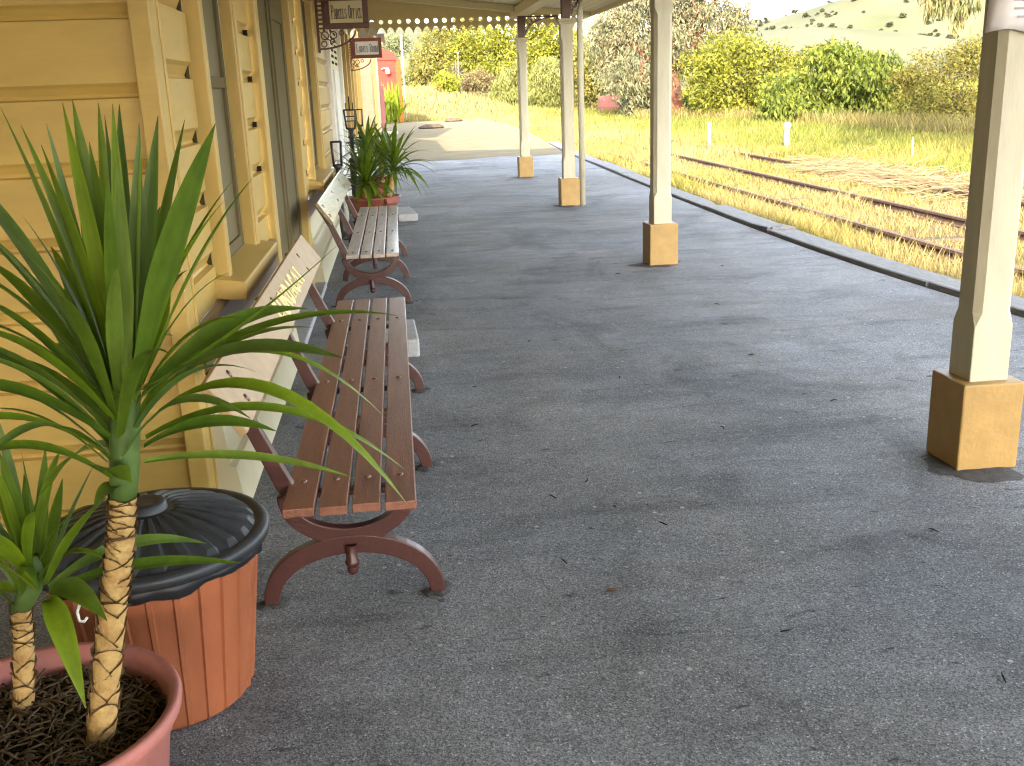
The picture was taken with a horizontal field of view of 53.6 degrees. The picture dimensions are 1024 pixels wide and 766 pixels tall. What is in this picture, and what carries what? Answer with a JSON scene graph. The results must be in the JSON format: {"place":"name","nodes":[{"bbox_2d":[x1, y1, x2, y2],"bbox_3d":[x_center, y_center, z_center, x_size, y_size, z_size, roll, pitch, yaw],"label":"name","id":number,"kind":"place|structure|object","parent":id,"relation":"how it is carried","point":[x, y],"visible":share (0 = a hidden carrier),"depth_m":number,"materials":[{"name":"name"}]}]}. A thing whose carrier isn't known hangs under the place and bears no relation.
{"place":"outdoors","nodes":[
{"label":"outdoors","id":0,"kind":"place"},
{"bbox_2d":[358,30,385,139],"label":"weatherboard pavilion","id":1,"kind":"structure","parent":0,"point":[370,91],"depth_m":36.24,"materials":[{"name":"wood"}]},
{"bbox_2d":[235,119,561,165],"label":"gravel path","id":2,"kind":"structure","parent":0,"point":[471,139],"depth_m":33.33,"materials":[{"name":"beige gravel"}]},
{"bbox_2d":[379,86,397,133],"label":"red post","id":3,"kind":"object","parent":2,"relation":"on","point":[382,105],"visible":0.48,"depth_m":41.11,"materials":[{"name":"red"}]},
{"bbox_2d":[377,49,403,121],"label":"red shed","id":4,"kind":"structure","parent":2,"relation":"on","point":[388,69],"depth_m":58.85,"materials":[{"name":"paint"}]},
{"bbox_2d":[379,79,413,123],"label":"strappy plant","id":5,"kind":"object","parent":2,"relation":"on","point":[394,109],"visible":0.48,"depth_m":54.85,"materials":[{"name":"green plant"}]},
{"bbox_2d":[400,35,406,116],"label":"pole","id":6,"kind":"object","parent":2,"relation":"on","point":[403,74],"visible":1,"depth_m":66.59,"materials":[{"name":"metal"}]},
{"bbox_2d":[418,124,443,128],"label":"stone","id":7,"kind":"object","parent":2,"relation":"on","point":[430,126],"visible":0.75,"depth_m":45.58,"materials":[{"name":"brown stone"}]},
{"bbox_2d":[444,118,462,121],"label":"stone","id":8,"kind":"object","parent":2,"relation":"on","point":[452,119],"visible":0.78,"depth_m":54.38,"materials":[{"name":"beige stone"}]},
{"bbox_2d":[0,121,1023,765],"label":"platform","id":9,"kind":"structure","parent":0,"point":[772,485],"depth_m":3.87,"materials":[{"name":"asphalt"}]},
{"bbox_2d":[0,642,181,765],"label":"plant pot","id":10,"kind":"object","parent":9,"relation":"on","point":[50,729],"visible":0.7,"depth_m":2.23,"materials":[{"name":"pink ceramic"}]},
{"bbox_2d":[0,424,239,719],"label":"yucca plant","id":11,"kind":"object","parent":10,"relation":"on","point":[31,555],"visible":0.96,"depth_m":2.16,"materials":[{"name":"green plant"}]},
{"bbox_2d":[0,99,406,752],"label":"yucca plant","id":12,"kind":"object","parent":10,"relation":"on","point":[104,313],"visible":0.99,"depth_m":1.91,"materials":[{"name":"green plant"}]},
{"bbox_2d":[42,487,269,730],"bbox_3d":[-1.002,0.607,2.884,0.652,0.588,0.652,-4,16,-6],"label":"rubbish bin","id":13,"kind":"object","parent":9,"relation":"on","point":[194,625],"visible":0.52,"depth_m":2.72,"materials":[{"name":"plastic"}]},
{"bbox_2d":[0,0,377,532],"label":"station building","id":14,"kind":"structure","parent":9,"relation":"on","point":[266,87],"depth_m":4.11,"materials":[{"name":"beige paint"}]},
{"bbox_2d":[176,0,277,299],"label":"window","id":15,"kind":"structure","parent":14,"relation":"in","point":[218,102],"depth_m":5.15,"materials":[{"name":"yellow wood"}]},
{"bbox_2d":[244,0,326,343],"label":"double door","id":16,"kind":"structure","parent":14,"relation":"in","point":[269,28],"depth_m":7.57,"materials":[{"name":"wood"}]},
{"bbox_2d":[292,0,333,190],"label":"window","id":17,"kind":"structure","parent":14,"relation":"in","point":[320,176],"depth_m":10.62,"materials":[{"name":"yellow wood"}]},
{"bbox_2d":[323,29,351,201],"bbox_3d":[-2.629,-4.051,15.228,0.130,2.750,3.300,-4,16,-6],"label":"white door","id":18,"kind":"structure","parent":14,"relation":"in","point":[334,65],"depth_m":15.54,"materials":[{"name":"paint"}]},
{"bbox_2d":[314,0,368,52],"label":"hanging sign","id":19,"kind":"object","parent":14,"relation":"attached to","point":[344,14],"visible":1,"depth_m":11.92,"materials":[{"name":"paint"}]},
{"bbox_2d":[340,29,358,143],"bbox_3d":[-3.019,-5.508,18.691,0.160,2.080,1.920,-4,16,-6],"label":"window","id":20,"kind":"structure","parent":14,"relation":"in","point":[345,49],"depth_m":18.07,"materials":[{"name":"beige wood"}]},
{"bbox_2d":[348,33,359,136],"bbox_3d":[-3.365,-6.358,21.652,0.160,2.080,2.120,-4,16,-6],"label":"window","id":21,"kind":"structure","parent":14,"relation":"in","point":[353,73],"depth_m":21.00,"materials":[{"name":"beige wood"}]},
{"bbox_2d":[348,37,381,70],"bbox_3d":[-2.876,-6.413,19.809,0.680,0.660,0.050,-4,16,-6],"label":"hanging sign","id":22,"kind":"object","parent":14,"relation":"attached to","point":[360,48],"visible":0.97,"depth_m":19.77,"materials":[{"name":"red wood"}]},
{"bbox_2d":[348,0,633,34],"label":"verandah roof","id":23,"kind":"structure","parent":14,"relation":"attached to","point":[394,11],"depth_m":19.19,"materials":[{"name":"paint"}]},
{"bbox_2d":[256,596,289,610],"bbox_3d":[-0.813,0.745,3.430,0.141,0.008,0.092,-13,19,-32],"label":"tar patch","id":24,"kind":"object","parent":9,"relation":"on","point":[284,602],"visible":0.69,"depth_m":3.42,"materials":[{"name":"grey asphalt"}]},
{"bbox_2d":[200,235,444,604],"bbox_3d":[-0.755,-0.058,4.690,0.710,0.848,3.280,-4,16,-6],"label":"platform bench","id":25,"kind":"object","parent":9,"relation":"on","point":[300,491],"visible":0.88,"depth_m":3.63,"materials":[{"name":"brown wood"}]},
{"bbox_2d":[330,140,348,239],"bbox_3d":[-2.018,-2.257,11.889,0.280,1.131,0.273,-4,16,-6],"label":"lantern post","id":26,"kind":"object","parent":9,"relation":"on","point":[337,167],"visible":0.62,"depth_m":11.80,"materials":[{"name":"black metal"}]},
{"bbox_2d":[343,96,355,156],"bbox_3d":[-2.366,-3.421,15.073,0.280,1.610,0.273,-4,16,-6],"label":"lantern post","id":27,"kind":"object","parent":9,"relation":"on","point":[351,137],"visible":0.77,"depth_m":14.90,"materials":[{"name":"black metal"}]},
{"bbox_2d":[348,157,357,216],"bbox_3d":[-2.178,-2.711,14.043,0.140,0.810,0.140,-4,16,-6],"label":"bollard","id":28,"kind":"object","parent":9,"relation":"on","point":[351,159],"visible":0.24,"depth_m":13.98,"materials":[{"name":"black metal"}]},
{"bbox_2d":[356,109,363,148],"bbox_3d":[-2.635,-4.086,17.782,0.280,1.391,0.273,-4,16,-6],"label":"lantern post","id":29,"kind":"object","parent":9,"relation":"on","point":[362,125],"visible":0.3,"depth_m":17.61,"materials":[{"name":"black metal"}]},
{"bbox_2d":[314,170,411,305],"bbox_3d":[-1.364,-1.478,9.643,0.710,0.848,3.514,-4,16,-6],"label":"platform bench","id":30,"kind":"object","parent":9,"relation":"on","point":[328,205],"visible":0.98,"depth_m":8.72,"materials":[{"name":"brown wood"}]},
{"bbox_2d":[349,176,385,193],"bbox_3d":[-2.159,-2.938,15.553,0.677,0.400,0.694,-4,16,-6],"label":"plant pot","id":31,"kind":"object","parent":9,"relation":"on","point":[381,189],"visible":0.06,"depth_m":15.31,"materials":[{"name":"brown ceramic"}]},
{"bbox_2d":[339,115,400,176],"bbox_3d":[-2.190,-3.522,15.367,1.038,1.063,1.035,-4,16,-6],"label":"yucca plant","id":32,"kind":"object","parent":31,"relation":"in","point":[362,140],"visible":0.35,"depth_m":15.25,"materials":[{"name":"green plant"}]},
{"bbox_2d":[349,120,412,190],"bbox_3d":[-2.045,-3.442,15.440,1.081,1.136,1.093,3,17,17],"label":"yucca plant","id":33,"kind":"object","parent":31,"relation":"in","point":[377,146],"visible":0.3,"depth_m":15.37,"materials":[{"name":"green plant"}]},
{"bbox_2d":[349,193,400,225],"bbox_3d":[-1.782,-2.269,13.277,0.677,0.360,0.694,-4,16,-6],"label":"plant pot","id":34,"kind":"object","parent":9,"relation":"on","point":[387,201],"visible":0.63,"depth_m":13.00,"materials":[{"name":"brown ceramic"}]},
{"bbox_2d":[336,133,411,217],"bbox_3d":[-1.887,-2.644,13.068,1.201,1.185,1.238,-4,16,-6],"label":"yucca plant","id":35,"kind":"object","parent":34,"relation":"in","point":[366,169],"visible":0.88,"depth_m":12.95,"materials":[{"name":"green plant"}]},
{"bbox_2d":[346,121,439,205],"bbox_3d":[-1.502,-2.849,13.210,1.134,1.155,1.271,2,17,14],"label":"yucca plant","id":36,"kind":"object","parent":34,"relation":"in","point":[392,156],"visible":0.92,"depth_m":13.09,"materials":[{"name":"green plant"}]},
{"bbox_2d":[386,319,419,356],"bbox_3d":[-0.748,-0.301,6.819,0.220,0.120,0.620,-4,16,-7],"label":"concrete block","id":37,"kind":"object","parent":9,"relation":"on","point":[413,343],"depth_m":6.55,"materials":[{"name":"grey concrete"}]},
{"bbox_2d":[397,206,417,221],"bbox_3d":[-1.465,-2.304,13.824,0.260,0.100,0.900,-5,17,-11],"label":"concrete block","id":38,"kind":"object","parent":9,"relation":"on","point":[408,213],"depth_m":13.42,"materials":[{"name":"grey concrete"}]},
{"bbox_2d":[411,387,430,393],"bbox_3d":[-0.528,0.037,5.825,0.096,0.008,0.124,6,18,27],"label":"tar patch","id":39,"kind":"object","parent":9,"relation":"on","point":[419,391],"visible":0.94,"depth_m":5.80,"materials":[{"name":"black asphalt"}]},
{"bbox_2d":[415,462,440,471],"bbox_3d":[-0.392,0.378,4.637,0.093,0.008,0.132,10,20,35],"label":"tar patch","id":40,"kind":"object","parent":9,"relation":"on","point":[424,469],"visible":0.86,"depth_m":4.61,"materials":[{"name":"black asphalt"}]},
{"bbox_2d":[421,580,452,596],"bbox_3d":[-0.250,0.706,3.491,0.094,0.008,0.128,11,21,39],"label":"tar patch","id":41,"kind":"object","parent":9,"relation":"on","point":[427,592],"visible":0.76,"depth_m":3.47,"materials":[{"name":"black asphalt"}]},
{"bbox_2d":[514,15,557,176],"bbox_3d":[0.488,-5.362,19.043,0.835,2.910,0.270,-4,16,-7],"label":"verandah post","id":42,"kind":"object","parent":9,"relation":"on","point":[524,163],"visible":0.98,"depth_m":18.93,"materials":[{"name":"paint"}]},
{"bbox_2d":[548,142,575,150],"bbox_3d":[1.379,-6.554,28.431,0.324,0.205,4.382,-3,16,-3],"label":"edging board","id":43,"kind":"object","parent":9,"relation":"attached to","point":[557,145],"visible":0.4,"depth_m":28.98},
{"bbox_2d":[553,205,575,206],"bbox_3d":[0.817,-2.552,14.538,0.484,0.008,0.366,-15,21,-37],"label":"tar patch","id":44,"kind":"object","parent":9,"relation":"on","point":[564,206],"visible":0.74,"depth_m":14.44,"materials":[{"name":"black asphalt"}]},
{"bbox_2d":[556,0,579,205],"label":"verandah post","id":45,"kind":"object","parent":9,"relation":"on","point":[568,187],"visible":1,"depth_m":14.15,"materials":[{"name":"paint"}]},
{"bbox_2d":[576,0,585,204],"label":"downpipe","id":46,"kind":"object","parent":45,"relation":"attached to","point":[580,71],"visible":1,"depth_m":14.10,"materials":[{"name":"metal"}]},
{"bbox_2d":[575,151,601,162],"bbox_3d":[1.702,-5.360,24.310,0.322,0.195,4.168,-3,16,-4],"label":"edging board","id":47,"kind":"object","parent":9,"relation":"attached to","point":[588,158],"visible":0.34,"depth_m":23.20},
{"bbox_2d":[606,587,616,591],"bbox_3d":[0.335,0.700,3.433,0.048,0.006,0.019,-10,18,-26],"label":"dead leaf","id":48,"kind":"object","parent":9,"relation":"on","point":[610,589],"visible":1,"depth_m":3.44,"materials":[{"name":"brown plant"}]},
{"bbox_2d":[591,161,637,174],"bbox_3d":[2.050,-4.318,20.671,0.345,0.204,3.369,-3,16,-4],"label":"edging board","id":49,"kind":"object","parent":9,"relation":"attached to","point":[613,168],"visible":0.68,"depth_m":20.34,"materials":[{"name":"grey concrete"}]},
{"bbox_2d":[620,173,672,187],"bbox_3d":[2.322,-3.460,17.704,0.342,0.196,2.766,-3,16,-5],"label":"edging board","id":50,"kind":"object","parent":9,"relation":"attached to","point":[640,179],"visible":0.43,"depth_m":17.95,"materials":[{"name":"grey concrete"}]},
{"bbox_2d":[628,261,680,267],"bbox_3d":[1.376,-1.134,9.598,0.394,0.008,0.478,12,21,40],"label":"tar patch","id":51,"kind":"object","parent":9,"relation":"on","point":[643,264],"visible":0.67,"depth_m":9.49,"materials":[{"name":"black asphalt"}]},
{"bbox_2d":[643,0,677,264],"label":"verandah post","id":52,"kind":"object","parent":9,"relation":"on","point":[660,236],"visible":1,"depth_m":9.26,"materials":[{"name":"paint"}]},
{"bbox_2d":[671,187,714,208],"bbox_3d":[2.579,-2.689,15.024,0.309,0.196,2.764,-4,16,-5],"label":"edging board","id":53,"kind":"object","parent":9,"relation":"attached to","point":[694,200],"visible":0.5,"depth_m":14.59,"materials":[{"name":"grey concrete"}]},
{"bbox_2d":[703,205,795,233],"bbox_3d":[2.872,-1.976,12.462,0.353,0.238,2.510,-4,16,-6],"label":"edging board","id":54,"kind":"object","parent":9,"relation":"attached to","point":[761,224],"visible":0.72,"depth_m":12.26,"materials":[{"name":"grey concrete"}]},
{"bbox_2d":[768,229,960,287],"bbox_3d":[3.232,-1.172,9.725,0.367,0.200,3.275,-4,16,-8],"label":"edging board","id":55,"kind":"object","parent":9,"relation":"attached to","point":[898,270],"visible":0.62,"depth_m":9.32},
{"bbox_2d":[924,456,1023,482],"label":"tar patch","id":56,"kind":"object","parent":9,"relation":"on","point":[991,475],"visible":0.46,"depth_m":4.32,"materials":[{"name":"black asphalt"}]},
{"bbox_2d":[926,0,1023,469],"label":"verandah post","id":57,"kind":"object","parent":9,"relation":"on","point":[976,401],"visible":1,"depth_m":4.22,"materials":[{"name":"paint"}]},
{"bbox_2d":[985,0,1023,32],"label":"paper notice","id":58,"kind":"object","parent":57,"relation":"attached to","point":[1005,14],"visible":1,"depth_m":3.87,"materials":[{"name":"grey paper"}]},
{"bbox_2d":[929,281,1023,317],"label":"edging board","id":59,"kind":"object","parent":9,"relation":"attached to","point":[952,288],"visible":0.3,"depth_m":7.80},
{"bbox_2d":[407,0,836,46],"label":"sky","id":60,"kind":"structure","parent":0,"point":[784,7],"materials":[{"name":"white"}]},
{"bbox_2d":[374,0,985,83],"bbox_3d":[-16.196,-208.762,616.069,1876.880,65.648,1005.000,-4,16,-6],"label":"hills","id":61,"kind":"structure","parent":0,"point":[866,33],"depth_m":534.98,"materials":[{"name":"green plant"}]},
{"bbox_2d":[886,21,893,26],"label":"hill tree","id":62,"kind":"object","parent":61,"relation":"on","point":[889,24],"visible":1,"depth_m":560.45,"materials":[{"name":"green plant"}]},
{"bbox_2d":[387,99,974,161],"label":"grass","id":63,"kind":"structure","parent":0,"point":[692,131],"depth_m":39.31,"materials":[{"name":"yellow plant"}]},
{"bbox_2d":[398,67,978,243],"bbox_3d":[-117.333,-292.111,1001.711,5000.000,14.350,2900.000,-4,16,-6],"label":"ground","id":64,"kind":"structure","parent":0,"point":[685,82],"depth_m":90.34,"materials":[{"name":"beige plant"}]},
{"bbox_2d":[381,29,413,84],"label":"thin tree","id":65,"kind":"object","parent":64,"relation":"on","point":[394,46],"visible":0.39,"depth_m":126.90,"materials":[{"name":"green plant"}]},
{"bbox_2d":[401,17,490,88],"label":"spreading tree","id":66,"kind":"object","parent":64,"relation":"on","point":[424,64],"visible":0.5,"depth_m":119.72,"materials":[{"name":"green plant"}]},
{"bbox_2d":[431,69,462,93],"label":"shrub","id":67,"kind":"object","parent":64,"relation":"on","point":[447,81],"visible":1,"depth_m":95.00,"materials":[{"name":"green plant"}]},
{"bbox_2d":[449,61,462,75],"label":"dead tree","id":68,"kind":"object","parent":64,"relation":"on","point":[455,70],"visible":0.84,"depth_m":106.71,"materials":[{"name":"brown wood"}]},
{"bbox_2d":[458,65,493,96],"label":"shrub","id":69,"kind":"object","parent":64,"relation":"on","point":[479,79],"visible":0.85,"depth_m":98.56,"materials":[{"name":"brown plant"}]},
{"bbox_2d":[486,60,530,105],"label":"weeping bush","id":70,"kind":"object","parent":64,"relation":"on","point":[504,86],"visible":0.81,"depth_m":90.94,"materials":[{"name":"green plant"}]},
{"bbox_2d":[439,15,587,92],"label":"spreading tree","id":71,"kind":"object","parent":64,"relation":"on","point":[496,46],"visible":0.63,"depth_m":111.10,"materials":[{"name":"green plant"}]},
{"bbox_2d":[527,55,560,108],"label":"weeping bush","id":72,"kind":"object","parent":64,"relation":"on","point":[548,80],"visible":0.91,"depth_m":89.08,"materials":[{"name":"green plant"}]},
{"bbox_2d":[557,42,623,109],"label":"leafy bush","id":73,"kind":"object","parent":64,"relation":"on","point":[589,98],"visible":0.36,"depth_m":84.64,"materials":[{"name":"green plant"}]},
{"bbox_2d":[573,32,614,68],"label":"spreading tree","id":74,"kind":"object","parent":64,"relation":"on","point":[585,47],"visible":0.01,"depth_m":120.04,"materials":[{"name":"green plant"}]},
{"bbox_2d":[597,94,620,110],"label":"red tank","id":75,"kind":"object","parent":64,"relation":"on","point":[605,104],"visible":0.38,"depth_m":78.46,"materials":[{"name":"metal"}]},
{"bbox_2d":[618,92,706,110],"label":"shrub","id":76,"kind":"object","parent":64,"relation":"on","point":[686,102],"visible":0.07,"depth_m":71.76,"materials":[{"name":"red plant"}]},
{"bbox_2d":[573,0,778,116],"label":"gum tree","id":77,"kind":"object","parent":64,"relation":"on","point":[611,31],"visible":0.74,"depth_m":62.85,"materials":[{"name":"green plant"}]},
{"bbox_2d":[707,122,711,143],"bbox_3d":[6.576,-8.097,33.830,0.135,1.154,0.135,-4,16,-6],"label":"marker post","id":78,"kind":"object","parent":64,"relation":"on","point":[709,124],"visible":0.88,"depth_m":33.72,"materials":[{"name":"concrete"}]},
{"bbox_2d":[672,25,812,115],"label":"leafy bush","id":79,"kind":"object","parent":64,"relation":"on","point":[744,56],"visible":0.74,"depth_m":57.86,"materials":[{"name":"green plant"}]},
{"bbox_2d":[548,123,1023,297],"bbox_3d":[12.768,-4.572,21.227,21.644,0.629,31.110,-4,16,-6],"label":"grass","id":80,"kind":"structure","parent":64,"relation":"on","point":[836,232],"depth_m":19.45,"materials":[{"name":"yellow plant"}]},
{"bbox_2d":[553,119,799,165],"bbox_3d":[3.762,-14.501,56.998,0.194,0.145,66.002,-4,16,-5],"label":"rail","id":81,"kind":"object","parent":80,"relation":"on","point":[762,158],"visible":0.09,"depth_m":28.36,"materials":[{"name":"metal"}]},
{"bbox_2d":[517,118,1023,242],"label":"rail","id":82,"kind":"object","parent":80,"relation":"on","point":[958,221],"visible":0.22,"depth_m":18.04,"materials":[{"name":"metal"}]},
{"bbox_2d":[529,130,1023,283],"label":"rail","id":83,"kind":"object","parent":80,"relation":"on","point":[908,239],"visible":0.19,"depth_m":14.49,"materials":[{"name":"metal"}]},
{"bbox_2d":[743,196,838,204],"bbox_3d":[5.400,-3.383,18.923,2.300,0.125,0.240,-4,16,-6],"label":"sleeper","id":84,"kind":"object","parent":80,"relation":"on","point":[784,199],"visible":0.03,"depth_m":18.83,"materials":[{"name":"wood"}]},
{"bbox_2d":[866,235,964,247],"bbox_3d":[5.965,-1.929,13.858,2.300,0.125,0.240,-4,16,-6],"label":"sleeper","id":85,"kind":"object","parent":80,"relation":"on","point":[939,239],"visible":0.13,"depth_m":13.74,"materials":[{"name":"brown wood"}]},
{"bbox_2d":[861,173,1023,211],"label":"rail","id":86,"kind":"object","parent":80,"relation":"on","point":[965,195],"visible":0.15,"depth_m":18.73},
{"bbox_2d":[784,122,790,147],"bbox_3d":[8.373,-7.330,30.910,0.225,1.184,0.225,-4,16,-6],"label":"marker post","id":87,"kind":"object","parent":64,"relation":"on","point":[787,126],"visible":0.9,"depth_m":30.77,"materials":[{"name":"concrete"}]},
{"bbox_2d":[786,42,827,70],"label":"tree","id":88,"kind":"object","parent":64,"relation":"on","point":[798,54],"visible":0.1,"depth_m":76.74,"materials":[{"name":"green plant"}]},
{"bbox_2d":[750,34,937,120],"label":"leafy bush","id":89,"kind":"object","parent":64,"relation":"on","point":[852,78],"visible":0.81,"depth_m":49.05,"materials":[{"name":"green plant"}]},
{"bbox_2d":[769,145,1023,205],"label":"dry brush","id":90,"kind":"object","parent":64,"relation":"on","point":[851,170],"visible":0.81,"depth_m":20.91,"materials":[{"name":"beige plant"}]},
{"bbox_2d":[880,29,981,121],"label":"thicket bush","id":91,"kind":"object","parent":64,"relation":"on","point":[961,103],"visible":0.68,"depth_m":40.79,"materials":[{"name":"green plant"}]},
{"bbox_2d":[912,0,982,40],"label":"gum tree","id":92,"kind":"object","parent":64,"relation":"on","point":[960,14],"visible":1,"depth_m":21.60,"materials":[{"name":"green plant"}]},
{"bbox_2d":[632,105,975,137],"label":"long grass","id":93,"kind":"structure","parent":0,"point":[929,123],"depth_m":41.87,"materials":[{"name":"yellow plant"}]}
]}

